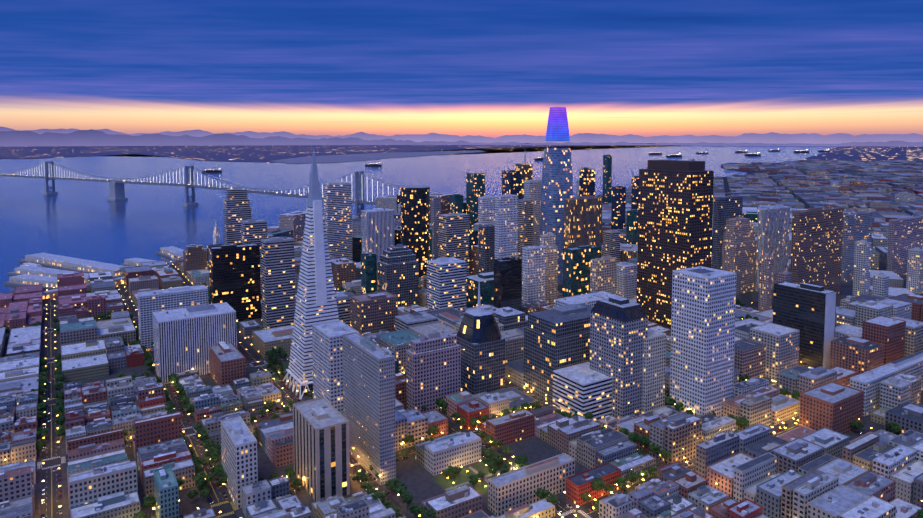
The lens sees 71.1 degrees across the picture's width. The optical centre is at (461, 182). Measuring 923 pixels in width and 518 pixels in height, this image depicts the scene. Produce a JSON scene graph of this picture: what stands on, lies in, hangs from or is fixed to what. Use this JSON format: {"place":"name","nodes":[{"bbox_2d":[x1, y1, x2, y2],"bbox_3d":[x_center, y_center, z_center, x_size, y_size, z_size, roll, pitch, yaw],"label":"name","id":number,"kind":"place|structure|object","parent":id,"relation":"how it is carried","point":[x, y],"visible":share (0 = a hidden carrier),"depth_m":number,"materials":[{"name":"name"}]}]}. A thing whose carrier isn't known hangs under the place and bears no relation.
{"place":"outdoors","nodes":[
{"label":"outdoors","id":0,"kind":"place"},
{"bbox_2d":[0,143,691,161],"bbox_3d":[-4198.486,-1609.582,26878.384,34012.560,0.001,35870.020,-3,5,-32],"label":"shore","id":1,"kind":"structure","parent":0,"point":[250,153],"depth_m":13695.59,"materials":[{"name":"grey"}]},
{"bbox_2d":[273,150,484,163],"bbox_3d":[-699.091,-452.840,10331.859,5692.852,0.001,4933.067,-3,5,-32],"label":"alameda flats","id":2,"kind":"structure","parent":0,"point":[344,158],"depth_m":9298.95,"materials":[{"name":"grey"}]},
{"bbox_2d":[0,143,845,292],"bbox_3d":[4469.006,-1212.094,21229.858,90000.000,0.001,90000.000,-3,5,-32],"label":"bay water","id":3,"kind":"structure","parent":0,"point":[86,220],"depth_m":3539.28,"materials":[{"name":"blue liquid"}]},
{"bbox_2d":[202,168,221,172],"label":"ship","id":4,"kind":"object","parent":3,"relation":"on","point":[213,171],"visible":1,"depth_m":5056.71,"materials":[{"name":"black"}]},
{"bbox_2d":[0,161,625,224],"bbox_3d":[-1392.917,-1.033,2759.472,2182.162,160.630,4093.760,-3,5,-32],"label":"suspension bridge","id":5,"kind":"structure","parent":3,"relation":"on","point":[117,189],"depth_m":2590.51,"materials":[{"name":"silver metal"}]},
{"bbox_2d":[4,186,783,299],"bbox_3d":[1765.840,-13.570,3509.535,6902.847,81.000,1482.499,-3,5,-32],"label":"piers","id":6,"kind":"structure","parent":3,"relation":"on","point":[30,271],"depth_m":1304.44,"materials":[{"name":"grey concrete"}]},
{"bbox_2d":[0,129,922,146],"bbox_3d":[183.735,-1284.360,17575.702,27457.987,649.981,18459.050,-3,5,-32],"label":"hills","id":7,"kind":"structure","parent":0,"point":[19,138],"depth_m":21788.09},
{"bbox_2d":[0,127,922,143],"bbox_3d":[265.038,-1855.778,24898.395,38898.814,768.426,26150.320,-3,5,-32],"label":"hills","id":8,"kind":"structure","parent":0,"point":[811,138],"depth_m":32033.28,"materials":[{"name":"purple"}]},
{"bbox_2d":[0,0,922,137],"label":"sky","id":9,"kind":"structure","parent":0,"point":[486,68],"materials":[{"name":"blue"}]},
{"bbox_2d":[2,240,922,517],"bbox_3d":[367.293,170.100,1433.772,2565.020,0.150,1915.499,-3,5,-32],"label":"pavement","id":10,"kind":"structure","parent":0,"point":[412,474],"depth_m":539.42,"materials":[{"name":"grey concrete"}]},
{"bbox_2d":[35,440,46,456],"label":"tree","id":11,"kind":"object","parent":10,"relation":"on","point":[39,444],"visible":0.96,"depth_m":544.53,"materials":[{"name":"green plant"}]},
{"bbox_2d":[36,431,45,440],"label":"tree","id":12,"kind":"object","parent":10,"relation":"on","point":[40,435],"visible":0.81,"depth_m":564.71,"materials":[{"name":"green plant"}]},
{"bbox_2d":[37,411,46,419],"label":"tree","id":13,"kind":"object","parent":10,"relation":"on","point":[41,415],"visible":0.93,"depth_m":602.13,"materials":[{"name":"green plant"}]},
{"bbox_2d":[37,403,47,410],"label":"tree","id":14,"kind":"object","parent":10,"relation":"on","point":[41,406],"visible":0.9,"depth_m":621.78,"materials":[{"name":"green plant"}]},
{"bbox_2d":[38,395,46,402],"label":"tree","id":15,"kind":"object","parent":10,"relation":"on","point":[42,398],"visible":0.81,"depth_m":640.38,"materials":[{"name":"green plant"}]},
{"bbox_2d":[37,377,47,383],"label":"tree","id":16,"kind":"object","parent":10,"relation":"on","point":[43,380],"visible":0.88,"depth_m":687.74,"materials":[{"name":"green plant"}]},
{"bbox_2d":[37,426,48,433],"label":"tree","id":17,"kind":"object","parent":10,"relation":"on","point":[42,430],"visible":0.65,"depth_m":574.00,"materials":[{"name":"green plant"}]},
{"bbox_2d":[54,392,63,399],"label":"tree","id":18,"kind":"object","parent":10,"relation":"on","point":[59,395],"visible":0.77,"depth_m":649.50,"materials":[{"name":"green plant"}]},
{"bbox_2d":[54,381,64,389],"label":"tree","id":19,"kind":"object","parent":10,"relation":"on","point":[58,385],"visible":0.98,"depth_m":676.05,"materials":[{"name":"green plant"}]},
{"bbox_2d":[54,405,64,412],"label":"tree","id":20,"kind":"object","parent":10,"relation":"on","point":[60,408],"visible":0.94,"depth_m":618.75,"materials":[{"name":"green plant"}]},
{"bbox_2d":[55,427,64,441],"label":"tree","id":21,"kind":"object","parent":10,"relation":"on","point":[60,431],"visible":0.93,"depth_m":571.62,"materials":[{"name":"green plant"}]},
{"bbox_2d":[54,416,65,424],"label":"tree","id":22,"kind":"object","parent":10,"relation":"on","point":[60,420],"visible":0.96,"depth_m":591.29,"materials":[{"name":"green plant"}]},
{"bbox_2d":[55,375,64,382],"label":"tree","id":23,"kind":"object","parent":10,"relation":"on","point":[60,378],"visible":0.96,"depth_m":695.50,"materials":[{"name":"green plant"}]},
{"bbox_2d":[133,511,145,517],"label":"tree","id":24,"kind":"object","parent":10,"relation":"on","point":[141,514],"visible":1,"depth_m":446.68,"materials":[{"name":"green plant"}]},
{"bbox_2d":[140,494,155,517],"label":"tree","id":25,"kind":"object","parent":10,"relation":"on","point":[149,501],"visible":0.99,"depth_m":457.30,"materials":[{"name":"green plant"}]},
{"bbox_2d":[145,359,153,371],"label":"tree","id":26,"kind":"object","parent":10,"relation":"on","point":[149,362],"visible":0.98,"depth_m":743.78,"materials":[{"name":"green plant"}]},
{"bbox_2d":[165,401,175,410],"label":"tree","id":27,"kind":"object","parent":10,"relation":"on","point":[170,405],"visible":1,"depth_m":618.74,"materials":[{"name":"green plant"}]},
{"bbox_2d":[169,376,179,383],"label":"tree","id":28,"kind":"object","parent":10,"relation":"on","point":[172,379],"visible":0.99,"depth_m":694.86,"materials":[{"name":"green plant"}]},
{"bbox_2d":[176,478,184,492],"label":"tree","id":29,"kind":"object","parent":10,"relation":"on","point":[180,481],"visible":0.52,"depth_m":491.40,"materials":[{"name":"green plant"}]},
{"bbox_2d":[176,387,185,396],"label":"tree","id":30,"kind":"object","parent":10,"relation":"on","point":[181,392],"visible":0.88,"depth_m":657.52,"materials":[{"name":"green plant"}]},
{"bbox_2d":[179,396,189,404],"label":"tree","id":31,"kind":"object","parent":10,"relation":"on","point":[185,400],"visible":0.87,"depth_m":638.20,"materials":[{"name":"green plant"}]},
{"bbox_2d":[184,404,193,418],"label":"tree","id":32,"kind":"object","parent":10,"relation":"on","point":[189,408],"visible":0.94,"depth_m":619.54,"materials":[{"name":"green plant"}]},
{"bbox_2d":[187,489,197,498],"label":"tree","id":33,"kind":"object","parent":10,"relation":"on","point":[192,494],"visible":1,"depth_m":475.87,"materials":[{"name":"green plant"}]},
{"bbox_2d":[192,455,200,464],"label":"tree","id":34,"kind":"object","parent":10,"relation":"on","point":[196,459],"visible":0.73,"depth_m":515.87,"materials":[{"name":"green plant"}]},
{"bbox_2d":[192,471,205,481],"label":"tree","id":35,"kind":"object","parent":10,"relation":"on","point":[197,475],"visible":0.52,"depth_m":496.48,"materials":[{"name":"green plant"}]},
{"bbox_2d":[195,476,207,488],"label":"tree","id":36,"kind":"object","parent":10,"relation":"on","point":[201,481],"visible":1,"depth_m":485.48,"materials":[{"name":"green plant"}]},
{"bbox_2d":[196,427,206,441],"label":"tree","id":37,"kind":"object","parent":10,"relation":"on","point":[199,431],"visible":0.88,"depth_m":572.73,"materials":[{"name":"green plant"}]},
{"bbox_2d":[199,488,209,496],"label":"tree","id":38,"kind":"object","parent":10,"relation":"on","point":[206,491],"visible":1,"depth_m":477.26,"materials":[{"name":"green plant"}]},
{"bbox_2d":[199,433,209,440],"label":"tree","id":39,"kind":"object","parent":10,"relation":"on","point":[203,437],"visible":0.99,"depth_m":562.60,"materials":[{"name":"green plant"}]},
{"bbox_2d":[203,439,214,457],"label":"tree","id":40,"kind":"object","parent":10,"relation":"on","point":[209,443],"visible":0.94,"depth_m":542.96,"materials":[{"name":"green plant"}]},
{"bbox_2d":[204,447,215,463],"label":"tree","id":41,"kind":"object","parent":10,"relation":"on","point":[208,451],"visible":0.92,"depth_m":532.11,"materials":[{"name":"green plant"}]},
{"bbox_2d":[211,453,220,463],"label":"tree","id":42,"kind":"object","parent":10,"relation":"on","point":[215,458],"visible":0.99,"depth_m":525.19,"materials":[{"name":"green plant"}]},
{"bbox_2d":[213,465,224,475],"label":"tree","id":43,"kind":"object","parent":10,"relation":"on","point":[217,473],"visible":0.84,"depth_m":504.10,"materials":[{"name":"green plant"}]},
{"bbox_2d":[218,472,227,488],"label":"tree","id":44,"kind":"object","parent":10,"relation":"on","point":[221,479],"visible":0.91,"depth_m":493.96,"materials":[{"name":"green plant"}]},
{"bbox_2d":[269,472,279,478],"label":"tree","id":45,"kind":"object","parent":10,"relation":"on","point":[273,475],"visible":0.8,"depth_m":496.74,"materials":[{"name":"green plant"}]},
{"bbox_2d":[285,467,294,477],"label":"tree","id":46,"kind":"object","parent":10,"relation":"on","point":[290,472],"visible":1,"depth_m":502.43,"materials":[{"name":"green plant"}]},
{"bbox_2d":[290,477,302,492],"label":"tree","id":47,"kind":"object","parent":10,"relation":"on","point":[298,482],"visible":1,"depth_m":489.76,"materials":[{"name":"green plant"}]},
{"bbox_2d":[352,471,368,485],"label":"tree","id":48,"kind":"object","parent":10,"relation":"on","point":[363,475],"visible":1,"depth_m":496.26,"materials":[{"name":"green plant"}]},
{"bbox_2d":[361,482,372,490],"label":"tree","id":49,"kind":"object","parent":10,"relation":"on","point":[367,486],"visible":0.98,"depth_m":487.51,"materials":[{"name":"green plant"}]},
{"bbox_2d":[367,487,377,494],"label":"tree","id":50,"kind":"object","parent":10,"relation":"on","point":[371,490],"visible":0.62,"depth_m":477.39,"materials":[{"name":"green plant"}]},
{"bbox_2d":[371,491,387,502],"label":"tree","id":51,"kind":"object","parent":10,"relation":"on","point":[382,498],"visible":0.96,"depth_m":467.14,"materials":[{"name":"green plant"}]},
{"bbox_2d":[383,500,392,508],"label":"tree","id":52,"kind":"object","parent":10,"relation":"on","point":[387,504],"visible":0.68,"depth_m":460.08,"materials":[{"name":"green plant"}]},
{"bbox_2d":[385,478,399,495],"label":"tree","id":53,"kind":"object","parent":10,"relation":"on","point":[390,484],"visible":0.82,"depth_m":485.78,"materials":[{"name":"green plant"}]},
{"bbox_2d":[389,505,400,516],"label":"tree","id":54,"kind":"object","parent":10,"relation":"on","point":[396,509],"visible":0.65,"depth_m":448.40,"materials":[{"name":"green plant"}]},
{"bbox_2d":[392,481,406,502],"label":"tree","id":55,"kind":"object","parent":10,"relation":"on","point":[400,487],"visible":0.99,"depth_m":474.61,"materials":[{"name":"green plant"}]},
{"bbox_2d":[401,491,413,509],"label":"tree","id":56,"kind":"object","parent":10,"relation":"on","point":[408,497],"visible":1,"depth_m":466.31,"materials":[{"name":"green plant"}]},
{"bbox_2d":[403,435,414,442],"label":"tree","id":57,"kind":"object","parent":10,"relation":"on","point":[409,439],"visible":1,"depth_m":559.25,"materials":[{"name":"green plant"}]},
{"bbox_2d":[409,502,418,517],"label":"tree","id":58,"kind":"object","parent":10,"relation":"on","point":[413,506],"visible":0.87,"depth_m":457.68,"materials":[{"name":"green plant"}]},
{"bbox_2d":[414,505,428,517],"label":"tree","id":59,"kind":"object","parent":10,"relation":"on","point":[421,509],"visible":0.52,"depth_m":448.10,"materials":[{"name":"green plant"}]},
{"bbox_2d":[422,508,436,517],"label":"tree","id":60,"kind":"object","parent":10,"relation":"on","point":[431,514],"visible":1,"depth_m":438.00,"materials":[{"name":"green plant"}]},
{"bbox_2d":[427,425,439,436],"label":"tree","id":61,"kind":"object","parent":10,"relation":"on","point":[432,430],"visible":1,"depth_m":572.14,"materials":[{"name":"green plant"}]},
{"bbox_2d":[438,400,447,408],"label":"tree","id":62,"kind":"object","parent":10,"relation":"on","point":[443,404],"visible":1,"depth_m":625.75,"materials":[{"name":"green plant"}]},
{"bbox_2d":[450,412,460,419],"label":"tree","id":63,"kind":"object","parent":10,"relation":"on","point":[454,414],"visible":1,"depth_m":607.88,"materials":[{"name":"green plant"}]},
{"bbox_2d":[0,159,922,517],"bbox_3d":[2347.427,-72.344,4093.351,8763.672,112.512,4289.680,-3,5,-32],"label":"city blocks","id":64,"kind":"structure","parent":10,"relation":"on","point":[754,469],"depth_m":617.08,"materials":[{"name":"grey concrete"}]},
{"bbox_2d":[5,261,922,517],"bbox_3d":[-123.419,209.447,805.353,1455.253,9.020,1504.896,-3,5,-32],"label":"street lamps","id":65,"kind":"object","parent":10,"relation":"on","point":[401,443],"visible":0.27,"depth_m":535.83,"materials":[{"name":"grey"}]},
{"bbox_2d":[469,417,479,425],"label":"tree","id":66,"kind":"object","parent":10,"relation":"on","point":[473,421],"visible":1,"depth_m":596.15,"materials":[{"name":"green plant"}]},
{"bbox_2d":[484,435,492,447],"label":"tree","id":67,"kind":"object","parent":10,"relation":"on","point":[487,437],"visible":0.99,"depth_m":561.10,"materials":[{"name":"green plant"}]},
{"bbox_2d":[492,439,502,452],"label":"tree","id":68,"kind":"object","parent":10,"relation":"on","point":[497,443],"visible":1,"depth_m":551.35,"materials":[{"name":"green plant"}]},
{"bbox_2d":[520,402,530,409],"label":"tree","id":69,"kind":"object","parent":10,"relation":"on","point":[524,405],"visible":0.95,"depth_m":627.54,"materials":[{"name":"green plant"}]},
{"bbox_2d":[531,401,540,407],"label":"tree","id":70,"kind":"object","parent":10,"relation":"on","point":[536,405],"visible":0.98,"depth_m":633.71,"materials":[{"name":"green plant"}]},
{"bbox_2d":[535,488,549,498],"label":"tree","id":71,"kind":"object","parent":10,"relation":"on","point":[541,493],"visible":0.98,"depth_m":476.22,"materials":[{"name":"green plant"}]},
{"bbox_2d":[546,494,557,503],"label":"tree","id":72,"kind":"object","parent":10,"relation":"on","point":[553,499],"visible":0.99,"depth_m":466.21,"materials":[{"name":"green plant"}]},
{"bbox_2d":[580,492,590,505],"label":"tree","id":73,"kind":"object","parent":10,"relation":"on","point":[585,497],"visible":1,"depth_m":471.76,"materials":[{"name":"green plant"}]},
{"bbox_2d":[591,477,606,500],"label":"tree","id":74,"kind":"object","parent":10,"relation":"on","point":[597,484],"visible":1,"depth_m":477.59,"materials":[{"name":"green plant"}]},
{"bbox_2d":[604,484,614,492],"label":"tree","id":75,"kind":"object","parent":10,"relation":"on","point":[610,487],"visible":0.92,"depth_m":485.14,"materials":[{"name":"green plant"}]},
{"bbox_2d":[614,477,625,491],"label":"tree","id":76,"kind":"object","parent":10,"relation":"on","point":[620,482],"visible":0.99,"depth_m":491.47,"materials":[{"name":"green plant"}]},
{"bbox_2d":[626,470,638,486],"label":"tree","id":77,"kind":"object","parent":10,"relation":"on","point":[633,477],"visible":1,"depth_m":496.13,"materials":[{"name":"green plant"}]},
{"bbox_2d":[628,432,637,441],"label":"tree","id":78,"kind":"object","parent":10,"relation":"on","point":[633,436],"visible":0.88,"depth_m":559.60,"materials":[{"name":"green plant"}]},
{"bbox_2d":[637,470,648,481],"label":"tree","id":79,"kind":"object","parent":10,"relation":"on","point":[644,472],"visible":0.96,"depth_m":504.95,"materials":[{"name":"green plant"}]},
{"bbox_2d":[637,435,649,446],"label":"tree","id":80,"kind":"object","parent":10,"relation":"on","point":[645,440],"visible":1,"depth_m":549.53,"materials":[{"name":"green plant"}]},
{"bbox_2d":[647,466,656,475],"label":"tree","id":81,"kind":"object","parent":10,"relation":"on","point":[651,469],"visible":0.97,"depth_m":510.68,"materials":[{"name":"green plant"}]},
{"bbox_2d":[649,443,660,457],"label":"tree","id":82,"kind":"object","parent":10,"relation":"on","point":[653,448],"visible":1,"depth_m":539.80,"materials":[{"name":"green plant"}]},
{"bbox_2d":[660,449,671,464],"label":"tree","id":83,"kind":"object","parent":10,"relation":"on","point":[663,452],"visible":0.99,"depth_m":530.29,"materials":[{"name":"green plant"}]},
{"bbox_2d":[665,397,675,405],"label":"tree","id":84,"kind":"object","parent":10,"relation":"on","point":[669,401],"visible":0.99,"depth_m":635.37,"materials":[{"name":"green plant"}]},
{"bbox_2d":[674,402,684,409],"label":"tree","id":85,"kind":"object","parent":10,"relation":"on","point":[679,406],"visible":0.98,"depth_m":626.91,"materials":[{"name":"green plant"}]},
{"bbox_2d":[736,416,748,426],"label":"tree","id":86,"kind":"object","parent":10,"relation":"on","point":[742,421],"visible":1,"depth_m":586.09,"materials":[{"name":"green plant"}]},
{"bbox_2d":[780,389,789,395],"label":"tree","id":87,"kind":"object","parent":10,"relation":"on","point":[785,391],"visible":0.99,"depth_m":662.63,"materials":[{"name":"green plant"}]},
{"bbox_2d":[791,390,799,398],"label":"tree","id":88,"kind":"object","parent":10,"relation":"on","point":[795,394],"visible":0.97,"depth_m":652.09,"materials":[{"name":"green plant"}]},
{"bbox_2d":[851,420,863,433],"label":"tree","id":89,"kind":"object","parent":10,"relation":"on","point":[854,423],"visible":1,"depth_m":587.93,"materials":[{"name":"green plant"}]},
{"bbox_2d":[885,421,901,433],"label":"tree","id":90,"kind":"object","parent":10,"relation":"on","point":[893,427],"visible":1,"depth_m":576.24,"materials":[{"name":"green plant"}]},
{"bbox_2d":[6,146,922,517],"bbox_3d":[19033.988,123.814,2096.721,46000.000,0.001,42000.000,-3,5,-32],"label":"ground","id":91,"kind":"structure","parent":0,"point":[54,502],"depth_m":652.61,"materials":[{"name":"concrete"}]},
{"bbox_2d":[200,457,209,470],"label":"tree","id":92,"kind":"object","parent":91,"relation":"on","point":[204,461],"visible":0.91,"depth_m":522.91,"materials":[{"name":"green plant"}]},
{"bbox_2d":[204,473,215,487],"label":"tree","id":93,"kind":"object","parent":91,"relation":"on","point":[209,477],"visible":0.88,"depth_m":497.46,"materials":[{"name":"green plant"}]},
{"bbox_2d":[263,400,273,413],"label":"tree","id":94,"kind":"object","parent":91,"relation":"on","point":[269,404],"visible":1,"depth_m":630.86,"materials":[{"name":"green plant"}]},
{"bbox_2d":[53,288,519,494],"bbox_3d":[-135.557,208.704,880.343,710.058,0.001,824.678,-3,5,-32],"label":"park lawns","id":95,"kind":"structure","parent":91,"relation":"on","point":[444,484],"depth_m":517.02,"materials":[{"name":"green plant"}]},
{"bbox_2d":[267,350,274,368],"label":"tree","id":96,"kind":"object","parent":95,"relation":"on","point":[271,358],"visible":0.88,"depth_m":746.05,"materials":[{"name":"green plant"}]},
{"bbox_2d":[270,353,278,376],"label":"tree","id":97,"kind":"object","parent":95,"relation":"on","point":[275,360],"visible":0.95,"depth_m":728.78,"materials":[{"name":"green plant"}]},
{"bbox_2d":[276,358,281,377],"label":"tree","id":98,"kind":"object","parent":95,"relation":"on","point":[279,364],"visible":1,"depth_m":724.42,"materials":[{"name":"green plant"}]},
{"bbox_2d":[446,465,456,478],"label":"tree","id":99,"kind":"object","parent":95,"relation":"on","point":[451,470],"visible":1,"depth_m":509.97,"materials":[{"name":"green plant"}]},
{"bbox_2d":[469,474,478,487],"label":"tree","id":100,"kind":"object","parent":95,"relation":"on","point":[474,479],"visible":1,"depth_m":492.81,"materials":[{"name":"green plant"}]},
{"bbox_2d":[483,448,494,457],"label":"tree","id":101,"kind":"object","parent":95,"relation":"on","point":[488,453],"visible":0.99,"depth_m":532.94,"materials":[{"name":"green plant"}]},
{"bbox_2d":[488,460,497,467],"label":"tree","id":102,"kind":"object","parent":95,"relation":"on","point":[490,464],"visible":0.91,"depth_m":521.05,"materials":[{"name":"green plant"}]},
{"bbox_2d":[490,453,503,469],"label":"tree","id":103,"kind":"object","parent":95,"relation":"on","point":[499,460],"visible":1,"depth_m":523.08,"materials":[{"name":"green plant"}]},
{"bbox_2d":[499,466,509,473],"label":"tree","id":104,"kind":"object","parent":95,"relation":"on","point":[503,469],"visible":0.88,"depth_m":506.47,"materials":[{"name":"green plant"}]},
{"bbox_2d":[500,445,511,458],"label":"tree","id":105,"kind":"object","parent":95,"relation":"on","point":[505,448],"visible":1,"depth_m":541.62,"materials":[{"name":"green plant"}]},
{"bbox_2d":[514,456,525,467],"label":"tree","id":106,"kind":"object","parent":95,"relation":"on","point":[521,462],"visible":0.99,"depth_m":518.51,"materials":[{"name":"green plant"}]},
{"bbox_2d":[6,283,797,517],"bbox_3d":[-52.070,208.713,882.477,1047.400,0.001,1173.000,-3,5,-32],"label":"road markings","id":107,"kind":"object","parent":91,"relation":"on","point":[193,437],"visible":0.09,"depth_m":543.05,"materials":[{"name":"white paint"}]},
{"bbox_2d":[237,329,773,490],"bbox_3d":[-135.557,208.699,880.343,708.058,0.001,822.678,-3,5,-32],"label":"park paths","id":108,"kind":"structure","parent":91,"relation":"on","point":[476,472],"depth_m":517.02,"materials":[{"name":"beige concrete"}]},
{"bbox_2d":[137,148,922,517],"bbox_3d":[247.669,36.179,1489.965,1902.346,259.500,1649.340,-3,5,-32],"label":"skyscrapers","id":109,"kind":"structure","parent":91,"relation":"on","point":[541,238],"depth_m":819.82,"materials":[{"name":"grey concrete"}]},
{"bbox_2d":[545,107,569,140],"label":"tower crown","id":110,"kind":"object","parent":109,"relation":"on","point":[557,127],"visible":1,"depth_m":1182.00,"materials":[{"name":"blue"}]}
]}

